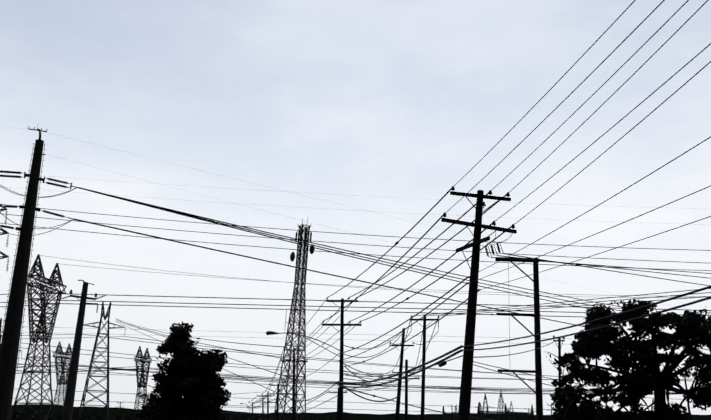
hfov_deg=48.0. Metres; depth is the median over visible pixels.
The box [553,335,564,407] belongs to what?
utility pole
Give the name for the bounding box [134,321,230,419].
tree
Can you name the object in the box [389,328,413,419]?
utility pole
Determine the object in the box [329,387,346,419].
utility pole
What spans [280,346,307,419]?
utility pole
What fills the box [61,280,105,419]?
concrete pole
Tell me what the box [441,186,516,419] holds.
utility pole
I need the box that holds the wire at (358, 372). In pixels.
[0,0,710,419]
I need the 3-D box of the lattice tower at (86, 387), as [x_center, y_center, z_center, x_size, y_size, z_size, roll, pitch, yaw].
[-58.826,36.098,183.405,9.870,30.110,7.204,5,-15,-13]
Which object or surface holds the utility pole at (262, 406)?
on the ground
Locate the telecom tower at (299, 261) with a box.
[273,218,314,419]
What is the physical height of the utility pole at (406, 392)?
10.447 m
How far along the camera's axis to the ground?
1493.34 m
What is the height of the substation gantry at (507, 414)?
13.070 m
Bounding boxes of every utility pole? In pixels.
[256,395,269,419]
[260,394,275,419]
[266,297,361,419]
[268,383,287,419]
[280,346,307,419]
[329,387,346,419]
[382,360,419,419]
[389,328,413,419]
[410,315,439,419]
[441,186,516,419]
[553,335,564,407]
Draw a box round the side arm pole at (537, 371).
[495,257,542,419]
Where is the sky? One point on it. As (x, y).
(386, 100)
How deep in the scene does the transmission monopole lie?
53.97 m
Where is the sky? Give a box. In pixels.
[0,0,710,414]
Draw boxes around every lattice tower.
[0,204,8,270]
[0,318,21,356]
[10,254,66,419]
[50,341,71,419]
[77,302,125,419]
[132,346,151,419]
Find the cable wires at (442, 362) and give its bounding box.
[284,216,710,419]
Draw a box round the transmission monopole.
[0,127,76,419]
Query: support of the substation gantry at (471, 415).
on the ground
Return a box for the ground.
[11,404,710,419]
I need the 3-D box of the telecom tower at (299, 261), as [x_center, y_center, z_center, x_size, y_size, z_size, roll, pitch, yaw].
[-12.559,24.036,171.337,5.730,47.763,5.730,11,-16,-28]
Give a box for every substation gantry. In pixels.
[441,406,509,419]
[477,403,534,419]
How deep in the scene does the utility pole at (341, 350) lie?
60.48 m
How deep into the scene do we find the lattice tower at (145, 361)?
292.56 m
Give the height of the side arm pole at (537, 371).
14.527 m
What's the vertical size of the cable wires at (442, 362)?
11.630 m
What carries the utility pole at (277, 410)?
on the ground
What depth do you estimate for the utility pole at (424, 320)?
66.57 m
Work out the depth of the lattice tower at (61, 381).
282.12 m
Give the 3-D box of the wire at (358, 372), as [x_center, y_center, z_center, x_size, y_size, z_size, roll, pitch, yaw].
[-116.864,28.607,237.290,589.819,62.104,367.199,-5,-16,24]
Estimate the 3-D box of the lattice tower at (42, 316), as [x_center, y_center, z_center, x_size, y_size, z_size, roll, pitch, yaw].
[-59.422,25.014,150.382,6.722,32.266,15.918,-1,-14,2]
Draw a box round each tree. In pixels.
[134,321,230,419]
[547,299,710,419]

